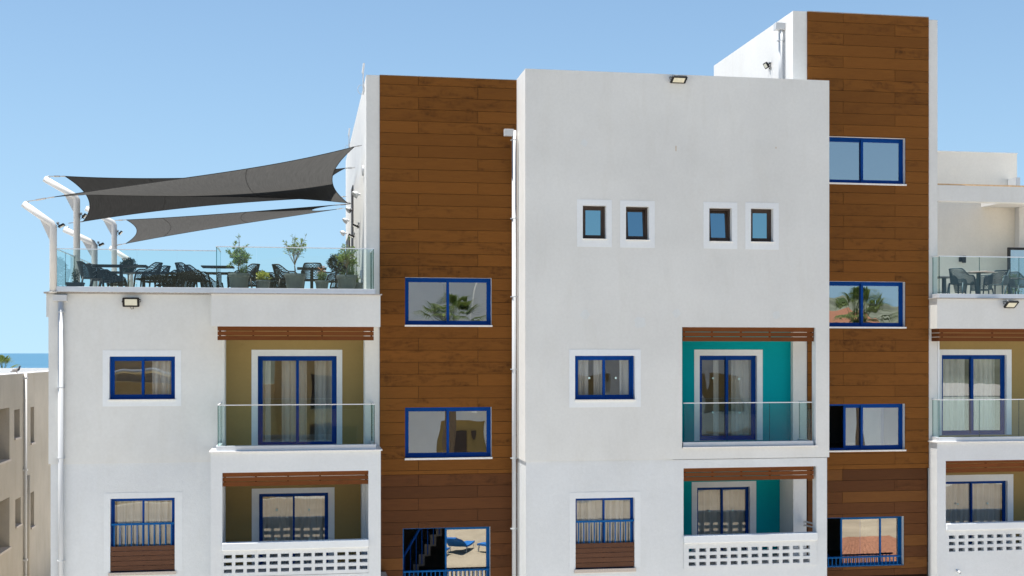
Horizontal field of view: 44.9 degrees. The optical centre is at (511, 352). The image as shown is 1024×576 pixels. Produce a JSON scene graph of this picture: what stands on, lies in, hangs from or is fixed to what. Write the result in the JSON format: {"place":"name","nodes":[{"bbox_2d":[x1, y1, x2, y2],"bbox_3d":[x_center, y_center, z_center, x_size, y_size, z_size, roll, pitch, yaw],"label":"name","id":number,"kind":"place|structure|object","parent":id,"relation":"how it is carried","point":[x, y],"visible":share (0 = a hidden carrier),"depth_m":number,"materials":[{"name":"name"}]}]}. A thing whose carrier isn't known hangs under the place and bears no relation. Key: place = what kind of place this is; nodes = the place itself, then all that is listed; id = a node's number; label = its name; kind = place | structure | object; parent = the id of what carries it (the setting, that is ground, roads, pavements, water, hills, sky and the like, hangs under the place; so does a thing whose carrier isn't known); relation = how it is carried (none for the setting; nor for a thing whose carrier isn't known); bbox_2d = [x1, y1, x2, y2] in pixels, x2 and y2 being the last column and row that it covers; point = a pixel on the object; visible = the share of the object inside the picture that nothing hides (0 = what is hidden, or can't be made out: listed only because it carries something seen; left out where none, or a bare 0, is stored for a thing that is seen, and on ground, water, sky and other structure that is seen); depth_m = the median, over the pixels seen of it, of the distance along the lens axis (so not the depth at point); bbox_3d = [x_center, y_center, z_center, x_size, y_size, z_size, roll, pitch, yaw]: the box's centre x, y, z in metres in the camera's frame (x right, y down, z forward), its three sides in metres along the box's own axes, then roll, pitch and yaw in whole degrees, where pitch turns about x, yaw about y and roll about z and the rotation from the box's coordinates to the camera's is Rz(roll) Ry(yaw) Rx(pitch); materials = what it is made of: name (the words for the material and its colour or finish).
{"place":"outdoors","nodes":[
{"label":"outdoors","id":0,"kind":"place"},
{"bbox_2d":[0,353,47,367],"bbox_3d":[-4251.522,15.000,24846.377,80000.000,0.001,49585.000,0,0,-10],"label":"sea","id":1,"kind":"structure","parent":0,"point":[31,360],"depth_m":2477.68,"materials":[{"name":"liquid"}]},
{"bbox_2d":[0,368,50,575],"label":"neighbour building","id":2,"kind":"structure","parent":0,"point":[25,508],"depth_m":43.16,"materials":[{"name":"paint"}]},
{"bbox_2d":[11,366,20,372],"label":"pigeon","id":3,"kind":"object","parent":2,"relation":"on","point":[16,370],"visible":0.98,"depth_m":42.57,"materials":[{"name":"ceramic"}]},
{"bbox_2d":[325,265,346,282],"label":"terrace armchair","id":4,"kind":"object","parent":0,"point":[331,274],"visible":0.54,"depth_m":32.37,"materials":[{"name":"wicker"}]},
{"bbox_2d":[0,0,1023,352],"label":"sky","id":5,"kind":"structure","parent":0,"point":[89,88],"materials":[{"name":"blue"}]},
{"bbox_2d":[1003,273,1022,293],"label":"armchair","id":6,"kind":"object","parent":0,"point":[1017,285],"visible":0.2,"depth_m":37.34,"materials":[{"name":"grey plastic"}]},
{"label":"ground","id":7,"kind":"structure","parent":0,"visible":0},
{"bbox_2d":[0,354,18,367],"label":"palm tree","id":8,"kind":"object","parent":7,"relation":"on","point":[5,360],"visible":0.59,"depth_m":66.08,"materials":[{"name":"green plant"}]},
{"bbox_2d":[44,11,1023,575],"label":"hotel building","id":9,"kind":"structure","parent":7,"relation":"on","point":[598,323],"depth_m":31.43,"materials":[{"name":"paint"}]},
{"bbox_2d":[21,200,58,292],"bbox_3d":[-11.273,-2.542,29.623,0.878,2.205,0.300,0,0,-10],"label":"sail post","id":10,"kind":"object","parent":9,"relation":"on","point":[49,225],"visible":1,"depth_m":29.60,"materials":[{"name":"white metal"}]},
{"bbox_2d":[56,222,64,227],"bbox_3d":[-10.841,-3.069,29.697,0.233,0.139,0.242,0,0,-10],"label":"floodlight","id":11,"kind":"object","parent":10,"relation":"attached to","point":[61,225],"visible":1,"depth_m":29.62,"materials":[{"name":"black plastic"}]},
{"bbox_2d":[28,145,361,203],"bbox_3d":[-6.838,-4.517,33.176,11.654,1.820,5.601,0,0,-49],"label":"shade sail","id":12,"kind":"object","parent":10,"relation":"attached to","point":[309,178],"visible":1,"depth_m":33.47,"materials":[{"name":"grey fabric"}]},
{"bbox_2d":[43,175,79,281],"bbox_3d":[-11.672,-3.024,32.193,0.991,3.168,0.300,0,0,-10],"label":"sail post","id":13,"kind":"object","parent":9,"relation":"on","point":[74,202],"visible":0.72,"depth_m":32.17,"materials":[{"name":"white metal"}]},
{"bbox_2d":[49,167,354,223],"bbox_3d":[-7.789,-4.567,36.671,5.375,1.785,12.416,0,0,41],"label":"shade sail","id":14,"kind":"object","parent":13,"relation":"attached to","point":[104,206],"visible":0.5,"depth_m":35.59,"materials":[{"name":"grey fabric"}]},
{"bbox_2d":[65,267,84,285],"bbox_3d":[-10.660,-1.792,30.235,0.413,0.663,0.276,0,0,-10],"label":"potted plant","id":15,"kind":"object","parent":9,"relation":"on","point":[75,282],"visible":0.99,"depth_m":30.16,"materials":[{"name":"green plant"}]},
{"bbox_2d":[63,226,97,286],"bbox_3d":[-12.249,-2.524,35.239,1.016,2.169,0.300,0,0,-10],"label":"sail post","id":16,"kind":"object","parent":9,"relation":"on","point":[89,243],"visible":0.63,"depth_m":35.22,"materials":[{"name":"white metal"}]},
{"bbox_2d":[76,261,103,286],"bbox_3d":[-10.572,-1.876,31.067,0.680,0.839,0.601,0,0,-20],"label":"terrace armchair","id":17,"kind":"object","parent":9,"relation":"on","point":[81,265],"visible":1,"depth_m":30.86,"materials":[{"name":"wicker"}]},
{"bbox_2d":[86,263,112,286],"bbox_3d":[-10.608,-1.876,31.858,0.680,0.839,0.601,0,0,-15],"label":"terrace armchair","id":18,"kind":"object","parent":9,"relation":"on","point":[106,272],"visible":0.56,"depth_m":31.65,"materials":[{"name":"plastic"}]},
{"bbox_2d":[85,205,116,286],"bbox_3d":[-12.839,-3.026,38.790,1.038,3.172,0.300,0,0,-10],"label":"sail post","id":19,"kind":"object","parent":9,"relation":"on","point":[111,224],"visible":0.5,"depth_m":38.78,"materials":[{"name":"white metal"}]},
{"bbox_2d":[97,267,118,286],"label":"terrace armchair","id":20,"kind":"object","parent":9,"relation":"on","point":[113,275],"visible":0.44,"depth_m":32.56,"materials":[{"name":"plastic"}]},
{"bbox_2d":[104,269,127,286],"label":"terrace armchair","id":21,"kind":"object","parent":9,"relation":"on","point":[124,283],"visible":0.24,"depth_m":33.97,"materials":[{"name":"plastic"}]},
{"bbox_2d":[92,264,148,286],"bbox_3d":[-9.834,-1.830,31.177,1.300,0.740,0.800,0,0,-10],"label":"terrace table","id":22,"kind":"object","parent":9,"relation":"on","point":[120,266],"visible":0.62,"depth_m":31.14,"materials":[{"name":"black metal"}]},
{"bbox_2d":[109,246,132,286],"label":"sail post","id":23,"kind":"object","parent":9,"relation":"on","point":[121,254],"visible":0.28,"depth_m":42.61,"materials":[{"name":"white metal"}]},
{"bbox_2d":[115,204,347,245],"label":"shade sail","id":24,"kind":"object","parent":23,"relation":"attached to","point":[149,228],"visible":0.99,"depth_m":41.11,"materials":[{"name":"grey fabric"}]},
{"bbox_2d":[119,257,137,286],"bbox_3d":[-10.914,-2.098,35.167,0.580,1.276,0.546,0,0,-10],"label":"round shrub","id":25,"kind":"object","parent":9,"relation":"on","point":[128,261],"visible":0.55,"depth_m":35.09,"materials":[{"name":"green plant"}]},
{"bbox_2d":[122,297,140,308],"bbox_3d":[-9.233,-1.203,30.034,0.442,0.286,0.157,0,0,-10],"label":"floodlight","id":26,"kind":"object","parent":9,"relation":"attached to","point":[130,302],"visible":1,"depth_m":29.98,"materials":[{"name":"black plastic"}]},
{"bbox_2d":[103,350,180,406],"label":"window","id":27,"kind":"structure","parent":9,"relation":"in","point":[137,377],"depth_m":30.34,"materials":[{"name":"blue"}]},
{"bbox_2d":[109,271,176,286],"bbox_3d":[-10.057,-1.830,33.831,1.700,0.740,0.750,0,0,-10],"label":"terrace table","id":28,"kind":"object","parent":9,"relation":"on","point":[126,272],"visible":0.16,"depth_m":33.56,"materials":[{"name":"black metal"}]},
{"bbox_2d":[104,492,181,575],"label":"window","id":29,"kind":"structure","parent":9,"relation":"in","point":[146,527],"depth_m":30.31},
{"bbox_2d":[133,262,162,292],"bbox_3d":[-9.201,-1.876,31.432,0.680,0.839,0.601,0,0,0],"label":"terrace armchair","id":30,"kind":"object","parent":9,"relation":"on","point":[153,271],"visible":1,"depth_m":31.23,"materials":[{"name":"plastic"}]},
{"bbox_2d":[142,265,170,292],"bbox_3d":[-9.323,-1.876,32.606,0.680,0.839,0.601,0,0,0],"label":"terrace armchair","id":31,"kind":"object","parent":9,"relation":"on","point":[164,277],"visible":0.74,"depth_m":32.47,"materials":[{"name":"plastic"}]},
{"bbox_2d":[154,270,177,292],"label":"terrace armchair","id":32,"kind":"object","parent":9,"relation":"on","point":[172,282],"visible":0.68,"depth_m":34.13,"materials":[{"name":"wicker"}]},
{"bbox_2d":[164,276,185,286],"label":"terrace armchair","id":33,"kind":"object","parent":9,"relation":"on","point":[180,282],"visible":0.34,"depth_m":34.86,"materials":[{"name":"plastic"}]},
{"bbox_2d":[175,262,203,287],"bbox_3d":[-8.255,-1.876,31.577,0.680,0.839,0.601,0,0,-30],"label":"terrace armchair","id":34,"kind":"object","parent":9,"relation":"on","point":[182,273],"visible":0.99,"depth_m":31.40,"materials":[{"name":"wicker"}]},
{"bbox_2d":[184,275,197,286],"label":"terrace armchair","id":35,"kind":"object","parent":9,"relation":"on","point":[193,284],"visible":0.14,"depth_m":36.25,"materials":[{"name":"plastic"}]},
{"bbox_2d":[184,264,210,287],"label":"terrace armchair","id":36,"kind":"object","parent":9,"relation":"on","point":[204,278],"visible":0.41,"depth_m":32.24,"materials":[{"name":"plastic"}]},
{"bbox_2d":[200,275,223,287],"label":"terrace armchair","id":37,"kind":"object","parent":9,"relation":"on","point":[212,284],"visible":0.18,"depth_m":36.53,"materials":[{"name":"plastic"}]},
{"bbox_2d":[201,265,234,268],"bbox_3d":[-7.479,-1.830,31.513,0.800,0.740,0.750,0,0,-10],"label":"terrace table","id":38,"kind":"object","parent":9,"relation":"on","point":[214,267],"visible":0.42,"depth_m":31.30,"materials":[{"name":"black metal"}]},
{"bbox_2d":[206,272,232,287],"bbox_3d":[-8.025,-1.830,34.044,0.800,0.740,0.750,0,0,-10],"label":"terrace table","id":39,"kind":"object","parent":9,"relation":"on","point":[214,273],"visible":0.29,"depth_m":33.89,"materials":[{"name":"black metal"}]},
{"bbox_2d":[227,275,248,287],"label":"terrace armchair","id":40,"kind":"object","parent":9,"relation":"on","point":[228,283],"visible":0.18,"depth_m":34.54,"materials":[{"name":"wicker"}]},
{"bbox_2d":[226,233,251,287],"bbox_3d":[-6.569,-2.175,29.836,0.675,1.430,0.673,0,0,-10],"label":"potted tree","id":41,"kind":"object","parent":9,"relation":"on","point":[239,278],"visible":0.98,"depth_m":29.70,"materials":[{"name":"green plant"}]},
{"bbox_2d":[233,263,259,287],"bbox_3d":[-6.830,-1.876,31.953,0.680,0.839,0.601,0,0,10],"label":"terrace armchair","id":42,"kind":"object","parent":9,"relation":"on","point":[254,271],"visible":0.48,"depth_m":31.76,"materials":[{"name":"wicker"}]},
{"bbox_2d":[248,270,264,287],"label":"terrace armchair","id":43,"kind":"object","parent":9,"relation":"on","point":[254,284],"visible":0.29,"depth_m":34.36,"materials":[{"name":"plastic"}]},
{"bbox_2d":[256,270,270,287],"bbox_3d":[-6.006,-1.743,29.914,0.387,0.567,0.385,0,0,-32],"label":"potted plant","id":44,"kind":"object","parent":9,"relation":"on","point":[262,281],"visible":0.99,"depth_m":29.82,"materials":[{"name":"green plant"}]},
{"bbox_2d":[267,272,286,287],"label":"terrace armchair","id":45,"kind":"object","parent":9,"relation":"on","point":[272,279],"visible":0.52,"depth_m":35.23,"materials":[{"name":"plastic"}]},
{"bbox_2d":[272,264,296,287],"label":"terrace armchair","id":46,"kind":"object","parent":9,"relation":"on","point":[277,272],"visible":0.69,"depth_m":31.89,"materials":[{"name":"plastic"}]},
{"bbox_2d":[252,487,334,564],"bbox_3d":[-5.616,4.651,31.825,2.079,2.412,0.444,0,0,-10],"label":"balcony door","id":47,"kind":"structure","parent":9,"relation":"in","point":[278,514],"depth_m":31.86,"materials":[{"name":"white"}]},
{"bbox_2d":[282,234,307,287],"bbox_3d":[-5.271,-2.180,30.039,0.628,1.441,0.623,0,0,-10],"label":"potted tree","id":48,"kind":"object","parent":9,"relation":"on","point":[294,280],"visible":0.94,"depth_m":29.91,"materials":[{"name":"green plant"}]},
{"bbox_2d":[251,350,341,444],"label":"balcony door","id":49,"kind":"structure","parent":9,"relation":"in","point":[277,376],"depth_m":31.73,"materials":[{"name":"blue"}]},
{"bbox_2d":[301,262,322,287],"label":"terrace armchair","id":50,"kind":"object","parent":9,"relation":"on","point":[304,268],"visible":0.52,"depth_m":31.48,"materials":[{"name":"plastic"}]},
{"bbox_2d":[297,267,326,288],"bbox_3d":[-5.195,-1.830,32.136,0.750,0.740,0.700,0,0,-10],"label":"terrace table","id":51,"kind":"object","parent":9,"relation":"on","point":[311,282],"visible":0.29,"depth_m":32.09,"materials":[{"name":"black metal"}]},
{"bbox_2d":[315,266,330,288],"bbox_3d":[-4.624,-1.793,30.152,0.346,0.666,0.346,0,0,-43],"label":"potted plant","id":52,"kind":"object","parent":9,"relation":"on","point":[322,283],"visible":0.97,"depth_m":30.06,"materials":[{"name":"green plant"}]},
{"bbox_2d":[326,254,344,288],"bbox_3d":[-5.082,-2.171,35.659,0.583,1.422,0.596,0,0,-10],"label":"round shrub","id":53,"kind":"object","parent":9,"relation":"on","point":[332,262],"visible":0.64,"depth_m":35.57,"materials":[{"name":"green plant"}]},
{"bbox_2d":[330,273,349,288],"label":"terrace armchair","id":54,"kind":"object","parent":9,"relation":"on","point":[335,285],"visible":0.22,"depth_m":35.43,"materials":[{"name":"plastic"}]},
{"bbox_2d":[333,236,359,288],"bbox_3d":[-4.057,-2.163,30.263,0.639,1.406,0.670,0,0,-31],"label":"potted tree","id":55,"kind":"object","parent":9,"relation":"on","point":[346,281],"visible":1,"depth_m":30.15,"materials":[{"name":"green plant"}]},
{"bbox_2d":[346,236,349,271],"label":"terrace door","id":56,"kind":"structure","parent":9,"relation":"in","point":[347,242],"depth_m":42.56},
{"bbox_2d":[351,185,352,272],"bbox_3d":[-5.034,-3.345,39.035,0.029,3.750,1.150,0,0,-10],"label":"terrace door","id":57,"kind":"structure","parent":9,"relation":"in","point":[352,185],"depth_m":38.88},
{"bbox_2d":[352,191,359,198],"bbox_3d":[-4.302,-4.364,34.146,0.238,0.204,0.225,0,0,-10],"label":"wall spotlight","id":58,"kind":"object","parent":9,"relation":"attached to","point":[355,194],"depth_m":34.11,"materials":[{"name":"white plastic"}]},
{"bbox_2d":[355,271,362,288],"bbox_3d":[-3.840,-1.753,30.692,0.286,0.587,0.286,0,0,-10],"label":"potted plant","id":59,"kind":"object","parent":9,"relation":"on","point":[358,285],"visible":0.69,"depth_m":30.61,"materials":[{"name":"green plant"}]},
{"bbox_2d":[357,63,364,94],"bbox_3d":[-3.869,-7.037,31.784,0.193,0.813,0.060,0,0,-10],"label":"antenna","id":60,"kind":"object","parent":9,"relation":"attached to","point":[363,66],"visible":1,"depth_m":31.78,"materials":[{"name":"white plastic"}]},
{"bbox_2d":[403,527,488,575],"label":"window","id":61,"kind":"structure","parent":9,"relation":"in","point":[455,551],"depth_m":34.17,"materials":[{"name":"blue glass"}]},
{"bbox_2d":[405,278,492,326],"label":"window","id":62,"kind":"structure","parent":9,"relation":"in","point":[429,302],"depth_m":33.57,"materials":[{"name":"blue glass"}]},
{"bbox_2d":[405,407,492,459],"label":"window","id":63,"kind":"structure","parent":9,"relation":"in","point":[440,433],"depth_m":33.57,"materials":[{"name":"blue glass"}]},
{"bbox_2d":[577,199,611,246],"bbox_3d":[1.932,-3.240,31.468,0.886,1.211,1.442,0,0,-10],"label":"window","id":64,"kind":"structure","parent":9,"relation":"in","point":[590,219],"depth_m":30.85,"materials":[{"name":"white"}]},
{"bbox_2d":[569,349,640,407],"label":"window","id":65,"kind":"structure","parent":9,"relation":"in","point":[608,375],"depth_m":31.00,"materials":[{"name":"white"}]},
{"bbox_2d":[569,491,640,572],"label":"window","id":66,"kind":"structure","parent":9,"relation":"in","point":[600,523],"depth_m":30.96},
{"bbox_2d":[620,200,654,247],"bbox_3d":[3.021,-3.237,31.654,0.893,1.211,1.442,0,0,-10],"label":"window","id":67,"kind":"structure","parent":9,"relation":"in","point":[633,220],"depth_m":31.03,"materials":[{"name":"white"}]},
{"bbox_2d":[669,75,687,83],"bbox_3d":[4.172,-6.873,31.070,0.442,0.196,0.321,0,0,-10],"label":"floodlight","id":68,"kind":"object","parent":9,"relation":"attached to","point":[678,79],"visible":1,"depth_m":31.00,"materials":[{"name":"black plastic"}]},
{"bbox_2d":[703,202,736,248],"bbox_3d":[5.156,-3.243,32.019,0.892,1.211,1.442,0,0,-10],"label":"window","id":69,"kind":"structure","parent":9,"relation":"in","point":[716,222],"depth_m":31.40,"materials":[{"name":"white"}]},
{"bbox_2d":[692,481,755,555],"bbox_3d":[5.719,4.824,33.842,1.826,2.674,0.458,0,0,-10],"label":"balcony door","id":70,"kind":"structure","parent":9,"relation":"in","point":[717,507],"depth_m":33.90,"materials":[{"name":"blue"}]},
{"bbox_2d":[694,350,762,440],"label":"balcony door","id":71,"kind":"structure","parent":9,"relation":"in","point":[719,375],"depth_m":33.19,"materials":[{"name":"blue"}]},
{"bbox_2d":[745,202,778,249],"bbox_3d":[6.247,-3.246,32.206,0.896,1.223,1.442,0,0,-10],"label":"window","id":72,"kind":"structure","parent":9,"relation":"in","point":[757,221],"depth_m":31.58,"materials":[{"name":"white"}]},
{"bbox_2d":[763,62,770,68],"bbox_3d":[7.124,-8.012,34.564,0.186,0.207,0.282,0,0,-10],"label":"floodlight","id":73,"kind":"object","parent":9,"relation":"attached to","point":[766,65],"visible":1,"depth_m":34.52,"materials":[{"name":"black plastic"}]},
{"bbox_2d":[827,516,901,566],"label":"window","id":74,"kind":"structure","parent":9,"relation":"in","point":[851,541],"depth_m":35.29,"materials":[{"name":"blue glass"}]},
{"bbox_2d":[829,404,905,451],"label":"window","id":75,"kind":"structure","parent":9,"relation":"in","point":[852,427],"depth_m":35.22,"materials":[{"name":"blue glass"}]},
{"bbox_2d":[829,137,906,185],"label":"window","id":76,"kind":"structure","parent":9,"relation":"in","point":[852,161],"depth_m":35.49,"materials":[{"name":"blue glass"}]},
{"bbox_2d":[829,282,906,328],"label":"window","id":77,"kind":"structure","parent":9,"relation":"in","point":[851,304],"depth_m":35.60,"materials":[{"name":"blue glass"}]},
{"bbox_2d":[937,276,959,293],"bbox_3d":[12.516,-1.833,35.889,0.760,0.735,0.760,0,0,-15],"label":"terrace table","id":78,"kind":"object","parent":9,"relation":"on","point":[943,278],"visible":0.38,"depth_m":35.84,"materials":[{"name":"metal"}]},
{"bbox_2d":[954,279,966,293],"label":"terrace armchair","id":79,"kind":"object","parent":9,"relation":"on","point":[964,288],"visible":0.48,"depth_m":38.40,"materials":[{"name":"plastic"}]},
{"bbox_2d":[947,268,975,293],"bbox_3d":[12.216,-1.882,33.769,0.680,0.839,0.601,0,0,-35],"label":"terrace armchair","id":80,"kind":"object","parent":9,"relation":"on","point":[954,279],"visible":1,"depth_m":33.61,"materials":[{"name":"plastic"}]},
{"bbox_2d":[959,257,965,262],"bbox_3d":[13.977,-2.906,38.438,0.170,0.220,0.139,0,0,-10],"label":"wall lamp","id":81,"kind":"object","parent":9,"relation":"attached to","point":[962,259],"visible":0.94,"depth_m":38.42,"materials":[{"name":"plastic"}]},
{"bbox_2d":[940,349,1011,434],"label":"balcony door","id":82,"kind":"structure","parent":9,"relation":"in","point":[964,373],"depth_m":34.86,"materials":[{"name":"blue"}]},
{"bbox_2d":[961,271,997,293],"bbox_3d":[12.679,-1.833,33.667,0.760,0.735,0.760,0,0,42],"label":"terrace table","id":83,"kind":"object","parent":9,"relation":"on","point":[977,278],"visible":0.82,"depth_m":33.64,"materials":[{"name":"metal"}]},
{"bbox_2d":[946,474,1012,548],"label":"balcony door","id":84,"kind":"structure","parent":9,"relation":"in","point":[969,498],"depth_m":34.98,"materials":[{"name":"blue"}]},
{"bbox_2d":[970,275,993,293],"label":"terrace armchair","id":85,"kind":"object","parent":9,"relation":"on","point":[972,287],"visible":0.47,"depth_m":36.54,"materials":[{"name":"plastic"}]},
{"bbox_2d":[983,269,1011,293],"bbox_3d":[13.395,-1.882,34.098,0.680,0.839,0.601,0,0,-40],"label":"terrace armchair","id":86,"kind":"object","parent":9,"relation":"on","point":[1004,279],"visible":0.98,"depth_m":34.23,"materials":[{"name":"plastic"}]},
{"bbox_2d":[1003,300,1018,307],"bbox_3d":[13.447,-1.323,33.417,0.407,0.222,0.319,0,0,-10],"label":"floodlight","id":87,"kind":"object","parent":9,"relation":"attached to","point":[1011,304],"visible":1,"depth_m":33.37,"materials":[{"name":"black plastic"}]},
{"bbox_2d":[1004,271,1023,293],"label":"terrace armchair","id":88,"kind":"object","parent":9,"relation":"on","point":[1013,283],"visible":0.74,"depth_m":34.97,"materials":[{"name":"plastic"}]},
{"bbox_2d":[1007,247,1023,293],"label":"terrace door","id":89,"kind":"structure","parent":9,"relation":"in","point":[1009,249],"depth_m":38.08,"materials":[{"name":"white metal"}]}
]}

